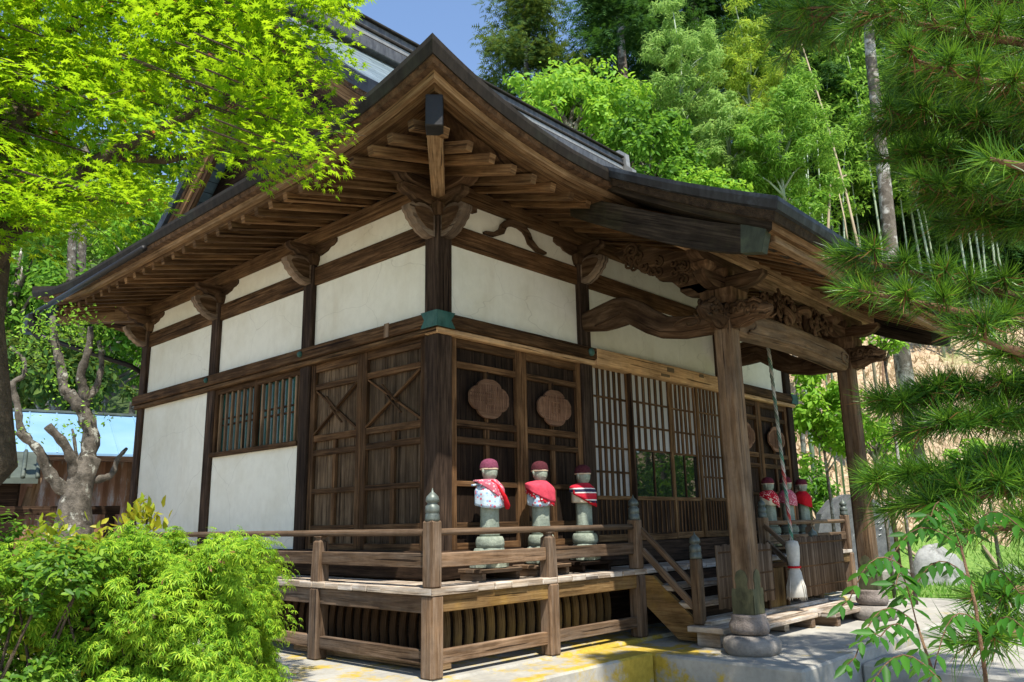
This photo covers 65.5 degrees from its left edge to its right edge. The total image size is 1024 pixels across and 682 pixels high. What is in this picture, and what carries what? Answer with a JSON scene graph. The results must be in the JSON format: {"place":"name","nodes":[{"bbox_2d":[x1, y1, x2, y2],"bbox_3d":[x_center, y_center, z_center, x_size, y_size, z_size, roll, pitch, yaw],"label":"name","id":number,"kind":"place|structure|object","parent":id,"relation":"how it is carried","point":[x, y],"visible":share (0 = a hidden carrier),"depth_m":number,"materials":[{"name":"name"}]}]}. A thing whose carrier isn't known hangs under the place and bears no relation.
{"place":"outdoors","nodes":[
{"label":"outdoors","id":0,"kind":"place"},
{"bbox_2d":[0,0,931,186],"label":"sky","id":1,"kind":"structure","parent":0,"point":[451,21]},
{"bbox_2d":[12,188,1023,546],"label":"hill slope","id":2,"kind":"structure","parent":0,"point":[932,360],"depth_m":29.26,"materials":[{"name":"beige plant"}]},
{"bbox_2d":[17,149,130,409],"bbox_3d":[-14.093,-0.773,24.667,4.304,10.889,4.430,-13,-17,41],"label":"leafy tree","id":3,"kind":"object","parent":2,"relation":"on","point":[90,255],"visible":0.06,"depth_m":25.73,"materials":[{"name":"green plant"}]},
{"bbox_2d":[0,6,191,402],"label":"leafy tree","id":4,"kind":"object","parent":2,"relation":"on","point":[102,142],"visible":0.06,"depth_m":28.34,"materials":[{"name":"green plant"}]},
{"bbox_2d":[35,172,176,413],"bbox_3d":[-11.484,-0.448,23.919,3.890,10.635,5.309,-13,-17,41],"label":"leafy tree","id":5,"kind":"object","parent":2,"relation":"on","point":[146,229],"visible":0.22,"depth_m":23.59,"materials":[{"name":"green plant"}]},
{"bbox_2d":[100,20,228,197],"bbox_3d":[-11.850,-5.584,31.612,9.029,16.780,8.964,-13,-17,41],"label":"leafy tree","id":6,"kind":"object","parent":2,"relation":"on","point":[171,165],"visible":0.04,"depth_m":30.05,"materials":[{"name":"green plant"}]},
{"bbox_2d":[469,0,615,133],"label":"cedar tree","id":7,"kind":"object","parent":2,"relation":"on","point":[520,46],"visible":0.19,"depth_m":29.31,"materials":[{"name":"green plant"}]},
{"bbox_2d":[531,0,715,175],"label":"cedar tree","id":8,"kind":"object","parent":2,"relation":"on","point":[628,17],"visible":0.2,"depth_m":30.14,"materials":[{"name":"green plant"}]},
{"bbox_2d":[606,77,658,168],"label":"leafy tree","id":9,"kind":"object","parent":2,"relation":"on","point":[650,112],"visible":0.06,"depth_m":23.04,"materials":[{"name":"green plant"}]},
{"bbox_2d":[578,1,748,144],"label":"cedar tree","id":10,"kind":"object","parent":2,"relation":"on","point":[615,51],"visible":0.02,"depth_m":37.75,"materials":[{"name":"green plant"}]},
{"bbox_2d":[608,0,815,185],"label":"cedar tree","id":11,"kind":"object","parent":2,"relation":"on","point":[715,10],"visible":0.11,"depth_m":34.00,"materials":[{"name":"green plant"}]},
{"bbox_2d":[723,0,901,227],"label":"cedar tree","id":12,"kind":"object","parent":2,"relation":"on","point":[838,72],"visible":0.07,"depth_m":34.95,"materials":[{"name":"green plant"}]},
{"bbox_2d":[802,28,857,228],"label":"bamboo","id":13,"kind":"object","parent":2,"relation":"on","point":[823,57],"visible":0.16,"depth_m":36.59,"materials":[{"name":"green plant"}]},
{"bbox_2d":[801,89,858,230],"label":"bamboo","id":14,"kind":"object","parent":2,"relation":"on","point":[828,96],"visible":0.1,"depth_m":35.23,"materials":[{"name":"green plant"}]},
{"bbox_2d":[824,83,853,235],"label":"bamboo","id":15,"kind":"object","parent":2,"relation":"on","point":[836,129],"visible":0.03,"depth_m":36.35,"materials":[{"name":"green plant"}]},
{"bbox_2d":[816,112,873,237],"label":"bamboo","id":16,"kind":"object","parent":2,"relation":"on","point":[852,143],"visible":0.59,"depth_m":32.66,"materials":[{"name":"green plant"}]},
{"bbox_2d":[820,105,876,337],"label":"bamboo","id":17,"kind":"object","parent":2,"relation":"on","point":[854,194],"visible":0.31,"depth_m":33.78,"materials":[{"name":"green plant"}]},
{"bbox_2d":[821,41,887,254],"bbox_3d":[14.868,-5.939,33.135,2.991,13.681,3.108,-12,-17,39],"label":"bamboo","id":18,"kind":"object","parent":2,"relation":"on","point":[852,71],"visible":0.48,"depth_m":33.63,"materials":[{"name":"green plant"}]},
{"bbox_2d":[772,1,954,257],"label":"cedar tree","id":19,"kind":"object","parent":2,"relation":"on","point":[908,226],"visible":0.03,"depth_m":37.01,"materials":[{"name":"green plant"}]},
{"bbox_2d":[845,58,902,250],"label":"bamboo","id":20,"kind":"object","parent":2,"relation":"on","point":[868,97],"visible":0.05,"depth_m":35.58,"materials":[{"name":"green plant"}]},
{"bbox_2d":[833,30,923,287],"bbox_3d":[16.265,-6.812,34.108,3.317,14.541,2.843,9,-16,-38],"label":"bamboo","id":21,"kind":"object","parent":2,"relation":"on","point":[861,56],"visible":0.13,"depth_m":35.29,"materials":[{"name":"green plant"}]},
{"bbox_2d":[847,94,945,357],"bbox_3d":[16.289,-5.085,32.922,3.588,12.408,3.031,-8,-15,27],"label":"bamboo","id":22,"kind":"object","parent":2,"relation":"on","point":[895,194],"visible":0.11,"depth_m":32.90,"materials":[{"name":"green plant"}]},
{"bbox_2d":[872,132,931,347],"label":"bamboo","id":23,"kind":"object","parent":2,"relation":"on","point":[897,210],"visible":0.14,"depth_m":33.34,"materials":[{"name":"green plant"}]},
{"bbox_2d":[789,279,1023,544],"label":"dry grass","id":24,"kind":"structure","parent":2,"relation":"on","point":[891,375],"depth_m":28.68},
{"bbox_2d":[815,0,1009,286],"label":"cedar tree","id":25,"kind":"object","parent":2,"relation":"on","point":[987,253],"visible":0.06,"depth_m":36.72,"materials":[{"name":"green plant"}]},
{"bbox_2d":[898,85,981,363],"bbox_3d":[17.697,-5.264,32.314,2.614,13.368,3.050,11,-18,-43],"label":"bamboo","id":26,"kind":"object","parent":2,"relation":"on","point":[963,256],"depth_m":31.21,"materials":[{"name":"green plant"}]},
{"bbox_2d":[876,0,1023,278],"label":"cedar tree","id":27,"kind":"object","parent":2,"relation":"on","point":[1015,252],"visible":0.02,"depth_m":36.93,"materials":[{"name":"green plant"}]},
{"bbox_2d":[933,133,987,355],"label":"bamboo","id":28,"kind":"object","parent":2,"relation":"on","point":[971,253],"depth_m":31.74,"materials":[{"name":"green plant"}]},
{"bbox_2d":[929,77,996,366],"bbox_3d":[17.479,-4.630,30.243,2.381,12.178,2.778,2,-13,-12],"label":"bamboo","id":29,"kind":"object","parent":2,"relation":"on","point":[977,247],"visible":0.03,"depth_m":30.43,"materials":[{"name":"green plant"}]},
{"bbox_2d":[948,2,1023,291],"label":"cedar tree","id":30,"kind":"object","parent":2,"relation":"on","point":[1012,257],"visible":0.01,"depth_m":37.23,"materials":[{"name":"green plant"}]},
{"bbox_2d":[18,524,1023,666],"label":"ground","id":31,"kind":"structure","parent":0,"point":[970,562],"depth_m":18.86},
{"bbox_2d":[0,449,39,610],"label":"lean to","id":32,"kind":"object","parent":31,"relation":"on","point":[26,470],"visible":0.49,"depth_m":10.69,"materials":[{"name":"brown wood"}]},
{"bbox_2d":[19,487,31,516],"bbox_3d":[-6.673,2.210,10.943,0.162,0.409,0.050,7,-15,-30],"label":"plank","id":33,"kind":"object","parent":32,"relation":"on","point":[26,500],"visible":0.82,"depth_m":10.94,"materials":[{"name":"brown wood"}]},
{"bbox_2d":[29,478,42,505],"bbox_3d":[-6.604,2.121,11.007,0.158,0.476,0.050,6,-15,-30],"label":"plank","id":34,"kind":"object","parent":32,"relation":"on","point":[34,492],"visible":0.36,"depth_m":10.99,"materials":[{"name":"brown wood"}]},
{"bbox_2d":[5,221,95,359],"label":"leafy tree","id":35,"kind":"object","parent":31,"relation":"on","point":[17,288],"visible":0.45,"depth_m":21.13,"materials":[{"name":"green plant"}]},
{"bbox_2d":[0,506,119,541],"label":"rail fence","id":36,"kind":"object","parent":31,"relation":"on","point":[109,512],"visible":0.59,"depth_m":9.34,"materials":[{"name":"brown wood"}]},
{"bbox_2d":[5,296,127,627],"bbox_3d":[-5.137,1.493,8.916,1.460,4.190,0.730,5,-14,-24],"label":"gnarled tree","id":37,"kind":"object","parent":31,"relation":"on","point":[74,490],"visible":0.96,"depth_m":9.05,"materials":[{"name":"grey plant"}]},
{"bbox_2d":[62,165,77,347],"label":"tree trunk","id":38,"kind":"object","parent":31,"relation":"on","point":[72,252],"visible":0.23,"depth_m":20.88,"materials":[{"name":"grey plant"}]},
{"bbox_2d":[6,408,135,608],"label":"tin shed","id":39,"kind":"structure","parent":31,"relation":"on","point":[117,434],"depth_m":14.36,"materials":[{"name":"blue metal"}]},
{"bbox_2d":[5,314,138,410],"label":"leafy tree","id":40,"kind":"object","parent":31,"relation":"on","point":[29,389],"visible":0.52,"depth_m":18.69,"materials":[{"name":"green plant"}]},
{"bbox_2d":[4,268,141,412],"bbox_3d":[-11.098,1.937,21.482,4.366,7.412,5.154,-13,-17,41],"label":"leafy tree","id":41,"kind":"object","parent":31,"relation":"on","point":[118,341],"visible":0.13,"depth_m":21.24,"materials":[{"name":"green plant"}]},
{"bbox_2d":[76,145,88,342],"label":"tree trunk","id":42,"kind":"object","parent":31,"relation":"on","point":[81,250],"visible":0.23,"depth_m":21.38,"materials":[{"name":"grey plant"}]},
{"bbox_2d":[0,506,171,681],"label":"broadleaf shrub","id":43,"kind":"object","parent":31,"relation":"on","point":[76,561],"visible":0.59,"depth_m":2.59,"materials":[{"name":"green plant"}]},
{"bbox_2d":[110,492,171,535],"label":"yellow shrub","id":44,"kind":"object","parent":31,"relation":"on","point":[137,514],"visible":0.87,"depth_m":3.73,"materials":[{"name":"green plant"}]},
{"bbox_2d":[0,518,302,681],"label":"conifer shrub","id":45,"kind":"object","parent":31,"relation":"on","point":[236,626],"visible":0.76,"depth_m":2.69,"materials":[{"name":"green plant"}]},
{"bbox_2d":[0,0,375,484],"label":"maple tree","id":46,"kind":"object","parent":31,"relation":"on","point":[23,106],"visible":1,"depth_m":4.06,"materials":[{"name":"green plant"}]},
{"bbox_2d":[0,591,855,681],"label":"hall foundation","id":47,"kind":"object","parent":31,"relation":"on","point":[302,667],"visible":0.11,"depth_m":6.04,"materials":[{"name":"concrete"}]},
{"bbox_2d":[294,645,420,667],"bbox_3d":[-1.185,2.435,6.209,1.701,0.080,0.090,-12,-17,40],"label":"timber","id":48,"kind":"object","parent":47,"relation":"on","point":[333,653],"visible":0.28,"depth_m":6.11,"materials":[{"name":"brown wood"}]},
{"bbox_2d":[23,0,954,680],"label":"temple hall","id":49,"kind":"structure","parent":47,"relation":"on","point":[405,334],"depth_m":7.34,"materials":[{"name":"brown wood"}]},
{"bbox_2d":[208,370,299,457],"bbox_3d":[-2.701,0.786,8.375,1.758,0.755,0.104,-13,-17,41],"label":"barred window","id":50,"kind":"structure","parent":49,"relation":"in","point":[258,415],"depth_m":8.35,"materials":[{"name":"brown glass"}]},
{"bbox_2d":[305,353,362,549],"bbox_3d":[-1.623,1.024,7.315,0.812,1.730,0.088,-13,-17,41],"label":"plank door","id":51,"kind":"structure","parent":49,"relation":"in","point":[333,485],"depth_m":7.33,"materials":[{"name":"brown wood"}]},
{"bbox_2d":[358,337,424,550],"bbox_3d":[-1.003,0.884,6.755,0.875,1.730,0.089,-13,-17,41],"label":"plank door","id":52,"kind":"structure","parent":49,"relation":"in","point":[391,493],"depth_m":6.77,"materials":[{"name":"brown wood"}]},
{"bbox_2d":[452,337,524,550],"bbox_3d":[-0.211,0.874,6.777,0.106,1.730,0.870,-13,-17,41],"label":"plank door","id":53,"kind":"structure","parent":49,"relation":"in","point":[487,402],"depth_m":6.81,"materials":[{"name":"brown wood"}]},
{"bbox_2d":[458,566,521,580],"bbox_3d":[-0.168,1.822,6.242,0.265,0.086,0.460,-13,-17,41],"label":"wooden stand","id":54,"kind":"object","parent":49,"relation":"on","point":[472,574],"visible":0.91,"depth_m":6.14,"materials":[{"name":"brown wood"}]},
{"bbox_2d":[470,548,508,567],"bbox_3d":[-0.168,1.705,6.267,0.267,0.151,0.330,-13,-17,41],"label":"stone slab","id":55,"kind":"object","parent":54,"relation":"on","point":[501,565],"depth_m":6.16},
{"bbox_2d":[471,459,509,547],"bbox_3d":[-0.177,1.290,6.355,0.255,0.700,0.294,-11,-16,38],"label":"jizo statue","id":56,"kind":"object","parent":55,"relation":"on","point":[491,498],"visible":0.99,"depth_m":6.28,"materials":[{"name":"stone"}]},
{"bbox_2d":[512,563,570,575],"bbox_3d":[0.255,1.915,6.686,0.265,0.086,0.460,-13,-17,41],"label":"wooden stand","id":57,"kind":"object","parent":49,"relation":"on","point":[534,570],"visible":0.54,"depth_m":6.55,"materials":[{"name":"brown wood"}]},
{"bbox_2d":[525,546,539,563],"bbox_3d":[0.265,1.800,6.720,0.239,0.151,0.299,-13,-17,41],"label":"stone slab","id":58,"kind":"object","parent":57,"relation":"on","point":[533,562],"depth_m":6.63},
{"bbox_2d":[525,461,555,545],"bbox_3d":[0.242,1.382,6.812,0.280,0.708,0.237,10,-17,-40],"label":"jizo statue","id":59,"kind":"object","parent":58,"relation":"on","point":[540,493],"visible":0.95,"depth_m":6.73,"materials":[{"name":"stone"}]},
{"bbox_2d":[520,352,583,546],"bbox_3d":[0.383,1.005,7.401,0.106,1.730,0.868,-13,-17,41],"label":"plank door","id":60,"kind":"structure","parent":49,"relation":"in","point":[550,387],"depth_m":7.42,"materials":[{"name":"brown wood"}]},
{"bbox_2d":[559,559,612,571],"bbox_3d":[0.664,2.006,7.116,0.265,0.086,0.460,-13,-17,41],"label":"wooden stand","id":61,"kind":"object","parent":49,"relation":"on","point":[600,564],"visible":0.8,"depth_m":7.01,"materials":[{"name":"brown wood"}]},
{"bbox_2d":[570,543,600,560],"bbox_3d":[0.663,1.891,7.149,0.261,0.151,0.289,-13,-17,41],"label":"stone slab","id":62,"kind":"object","parent":61,"relation":"on","point":[586,558],"depth_m":7.06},
{"bbox_2d":[569,465,597,542],"bbox_3d":[0.650,1.476,7.238,0.233,0.700,0.278,-12,-17,39],"label":"jizo statue","id":63,"kind":"object","parent":62,"relation":"on","point":[582,491],"visible":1,"depth_m":7.16,"materials":[{"name":"stone"}]},
{"bbox_2d":[592,368,631,541],"bbox_3d":[1.016,1.121,8.092,0.036,1.780,0.670,-13,-17,41],"label":"lattice door","id":64,"kind":"structure","parent":49,"relation":"in","point":[611,422],"depth_m":8.10,"materials":[{"name":"wood"}]},
{"bbox_2d":[632,375,678,539],"bbox_3d":[1.520,1.222,8.575,0.036,1.780,0.800,-13,-17,41],"label":"lattice door","id":65,"kind":"structure","parent":49,"relation":"in","point":[654,445],"depth_m":8.60,"materials":[{"name":"wood"}]},
{"bbox_2d":[670,383,703,537],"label":"lattice door","id":66,"kind":"structure","parent":49,"relation":"in","point":[689,502],"depth_m":9.11,"materials":[{"name":"wood"}]},
{"bbox_2d":[693,388,728,536],"bbox_3d":[2.379,1.412,9.477,0.036,1.780,0.580,-13,-17,41],"label":"lattice door","id":67,"kind":"structure","parent":49,"relation":"in","point":[707,408],"depth_m":9.45,"materials":[{"name":"wood"}]},
{"bbox_2d":[714,544,732,608],"bbox_3d":[1.944,2.096,7.106,0.027,0.553,0.445,-13,-17,41],"label":"reed screen","id":68,"kind":"object","parent":49,"relation":"attached to","point":[724,569],"visible":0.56,"depth_m":7.02,"materials":[{"name":"brown wood"}]},
{"bbox_2d":[745,399,764,534],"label":"plank door","id":69,"kind":"structure","parent":49,"relation":"in","point":[751,405],"depth_m":10.36,"materials":[{"name":"brown wood"}]},
{"bbox_2d":[757,542,775,601],"bbox_3d":[2.338,2.191,7.532,0.028,0.544,0.576,-13,-17,41],"label":"reed screen","id":70,"kind":"object","parent":49,"relation":"on","point":[766,567],"visible":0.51,"depth_m":7.63,"materials":[{"name":"brown wood"}]},
{"bbox_2d":[759,477,780,533],"bbox_3d":[3.208,2.046,9.922,0.231,0.692,0.276,-10,-16,35],"label":"jizo statue","id":71,"kind":"object","parent":49,"relation":"on","point":[768,496],"visible":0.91,"depth_m":9.84,"materials":[{"name":"stone"}]},
{"bbox_2d":[757,401,796,533],"bbox_3d":[3.573,1.711,10.748,0.105,1.730,0.872,-13,-17,41],"label":"plank door","id":72,"kind":"structure","parent":49,"relation":"in","point":[771,463],"depth_m":10.76,"materials":[{"name":"brown wood"}]},
{"bbox_2d":[765,562,790,608],"bbox_3d":[2.527,2.428,7.920,0.265,0.430,0.480,-13,-17,41],"label":"offering box","id":73,"kind":"object","parent":49,"relation":"on","point":[780,572],"visible":0.45,"depth_m":7.91,"materials":[{"name":"brown wood"}]},
{"bbox_2d":[760,291,807,600],"bbox_3d":[2.729,0.972,8.096,0.197,3.198,0.282,-13,-17,41],"label":"bell rope","id":74,"kind":"object","parent":49,"relation":"hanging from","point":[795,586],"visible":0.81,"depth_m":7.84,"materials":[{"name":"fabric"}]},
{"bbox_2d":[778,477,799,532],"bbox_3d":[3.564,2.113,10.296,0.264,0.715,0.228,11,-18,-43],"label":"jizo statue","id":75,"kind":"object","parent":49,"relation":"on","point":[792,497],"visible":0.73,"depth_m":10.22,"materials":[{"name":"stone"}]},
{"bbox_2d":[795,479,811,531],"bbox_3d":[3.895,2.194,10.641,0.231,0.700,0.276,-11,-16,37],"label":"jizo statue","id":76,"kind":"object","parent":49,"relation":"on","point":[804,499],"visible":0.86,"depth_m":10.56,"materials":[{"name":"stone"}]},
{"bbox_2d":[788,534,846,598],"bbox_3d":[3.280,2.389,8.509,0.027,0.610,1.362,-13,-17,41],"label":"reed screen","id":77,"kind":"object","parent":49,"relation":"attached to","point":[822,565],"visible":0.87,"depth_m":8.55,"materials":[{"name":"brown wood"}]},
{"bbox_2d":[445,648,653,681],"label":"concrete ledge","id":78,"kind":"object","parent":31,"relation":"on","point":[611,665],"visible":1,"depth_m":5.92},
{"bbox_2d":[502,54,655,164],"bbox_3d":[1.577,-1.176,20.832,4.474,13.743,4.895,-13,-17,41],"label":"leafy tree","id":79,"kind":"object","parent":31,"relation":"on","point":[596,114],"visible":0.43,"depth_m":21.20,"materials":[{"name":"green plant"}]},
{"bbox_2d":[594,89,712,181],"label":"leafy tree","id":80,"kind":"object","parent":31,"relation":"on","point":[660,150],"visible":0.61,"depth_m":18.75,"materials":[{"name":"green plant"}]},
{"bbox_2d":[637,0,728,173],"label":"bamboo clump","id":81,"kind":"object","parent":31,"relation":"on","point":[685,99],"visible":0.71,"depth_m":22.33,"materials":[{"name":"green plant"}]},
{"bbox_2d":[672,164,753,191],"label":"leafy tree","id":82,"kind":"object","parent":31,"relation":"on","point":[708,178],"visible":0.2,"depth_m":18.33,"materials":[{"name":"green plant"}]},
{"bbox_2d":[691,89,789,189],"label":"bamboo clump","id":83,"kind":"object","parent":31,"relation":"on","point":[716,139],"visible":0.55,"depth_m":19.91,"materials":[{"name":"green plant"}]},
{"bbox_2d":[692,0,799,136],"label":"bamboo clump","id":84,"kind":"object","parent":31,"relation":"on","point":[746,59],"visible":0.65,"depth_m":22.64,"materials":[{"name":"green plant"}]},
{"bbox_2d":[730,57,853,517],"bbox_3d":[6.766,-0.645,18.512,2.727,12.300,2.644,-3,-13,10],"label":"bamboo clump","id":85,"kind":"object","parent":31,"relation":"on","point":[786,169],"visible":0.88,"depth_m":18.92,"materials":[{"name":"green plant"}]},
{"bbox_2d":[754,179,840,525],"bbox_3d":[7.794,0.070,21.214,3.087,10.351,3.342,-13,-17,41],"label":"leafy tree","id":86,"kind":"object","parent":31,"relation":"on","point":[802,202],"visible":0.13,"depth_m":20.90,"materials":[{"name":"green plant"}]},
{"bbox_2d":[617,605,979,681],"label":"porch slab","id":87,"kind":"structure","parent":31,"relation":"on","point":[819,653],"depth_m":6.35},
{"bbox_2d":[769,613,817,628],"bbox_3d":[2.531,2.666,7.461,0.200,0.129,1.200,-13,-17,41],"label":"duckboard","id":88,"kind":"object","parent":87,"relation":"on","point":[806,621],"visible":0.43,"depth_m":7.65,"materials":[{"name":"brown wood"}]},
{"bbox_2d":[815,601,887,626],"bbox_3d":[3.559,2.861,8.397,0.300,0.129,1.500,-13,-17,41],"label":"duckboard","id":89,"kind":"object","parent":87,"relation":"on","point":[824,620],"visible":0.31,"depth_m":7.89,"materials":[{"name":"brown wood"}]},
{"bbox_2d":[798,456,841,514],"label":"shrub","id":90,"kind":"object","parent":31,"relation":"on","point":[821,491],"visible":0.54,"depth_m":15.92,"materials":[{"name":"green plant"}]},
{"bbox_2d":[806,136,839,495],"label":"bamboo","id":91,"kind":"object","parent":31,"relation":"on","point":[834,457],"visible":0.18,"depth_m":20.01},
{"bbox_2d":[804,158,845,493],"bbox_3d":[8.107,-0.697,20.811,0.060,12.215,0.555,-3,-13,7],"label":"bamboo","id":92,"kind":"object","parent":31,"relation":"on","point":[843,481],"visible":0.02,"depth_m":19.65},
{"bbox_2d":[827,175,846,228],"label":"bamboo","id":93,"kind":"object","parent":31,"relation":"on","point":[828,218],"visible":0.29,"depth_m":20.73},
{"bbox_2d":[791,374,886,590],"bbox_3d":[5.065,2.282,12.741,1.452,4.083,1.552,2,-13,-12],"label":"sapling","id":94,"kind":"object","parent":31,"relation":"on","point":[824,428],"visible":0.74,"depth_m":12.83,"materials":[{"name":"green plant"}]},
{"bbox_2d":[802,47,882,451],"bbox_3d":[8.586,-1.542,20.409,0.160,14.322,1.170,4,-14,-22],"label":"bamboo","id":95,"kind":"object","parent":31,"relation":"on","point":[856,240],"visible":0.29,"depth_m":20.46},
{"bbox_2d":[839,193,879,500],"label":"bamboo","id":96,"kind":"object","parent":31,"relation":"on","point":[864,378],"visible":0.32,"depth_m":19.51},
{"bbox_2d":[787,0,932,517],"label":"peeling tree","id":97,"kind":"object","parent":31,"relation":"on","point":[902,362],"visible":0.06,"depth_m":22.70,"materials":[{"name":"grey plant"}]},
{"bbox_2d":[814,494,911,590],"bbox_3d":[6.366,3.737,14.829,1.800,1.730,0.600,0,-13,-5],"label":"stone monument","id":98,"kind":"object","parent":31,"relation":"on","point":[823,512],"visible":0.23,"depth_m":14.78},
{"bbox_2d":[751,0,1023,681],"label":"pine tree","id":99,"kind":"object","parent":31,"relation":"on","point":[975,477],"visible":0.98,"depth_m":3.19,"materials":[{"name":"green plant"}]},
{"bbox_2d":[859,334,918,604],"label":"sapling","id":100,"kind":"object","parent":31,"relation":"on","point":[890,346],"visible":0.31,"depth_m":11.75,"materials":[{"name":"green plant"}]},
{"bbox_2d":[881,361,901,567],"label":"slim tree","id":101,"kind":"object","parent":31,"relation":"on","point":[894,525],"visible":0.09,"depth_m":15.86,"materials":[{"name":"brown plant"}]},
{"bbox_2d":[862,412,921,597],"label":"sapling","id":102,"kind":"object","parent":31,"relation":"on","point":[877,442],"visible":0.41,"depth_m":13.02,"materials":[{"name":"green plant"}]},
{"bbox_2d":[827,501,1023,681],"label":"compound leaf plant","id":103,"kind":"object","parent":31,"relation":"on","point":[922,528],"visible":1,"depth_m":1.87,"materials":[{"name":"green plant"}]},
{"bbox_2d":[842,535,1022,600],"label":"lawn grass","id":104,"kind":"structure","parent":31,"relation":"on","point":[943,590],"depth_m":14.88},
{"bbox_2d":[913,543,965,585],"bbox_3d":[8.412,4.574,15.762,1.039,1.105,1.077,-13,-17,41],"label":"boulder","id":105,"kind":"object","parent":31,"relation":"on","point":[926,555],"visible":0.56,"depth_m":15.59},
{"bbox_2d":[941,436,1022,569],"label":"shrub","id":106,"kind":"object","parent":31,"relation":"on","point":[996,541],"visible":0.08,"depth_m":16.92,"materials":[{"name":"green plant"}]},
{"bbox_2d":[981,545,997,567],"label":"fallen branch","id":107,"kind":"object","parent":31,"relation":"on","point":[988,553],"visible":0.28,"depth_m":18.43,"materials":[{"name":"brown wood"}]},
{"bbox_2d":[862,597,1023,681],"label":"approach path","id":108,"kind":"structure","parent":0,"point":[996,672],"depth_m":6.25,"materials":[{"name":"concrete"}]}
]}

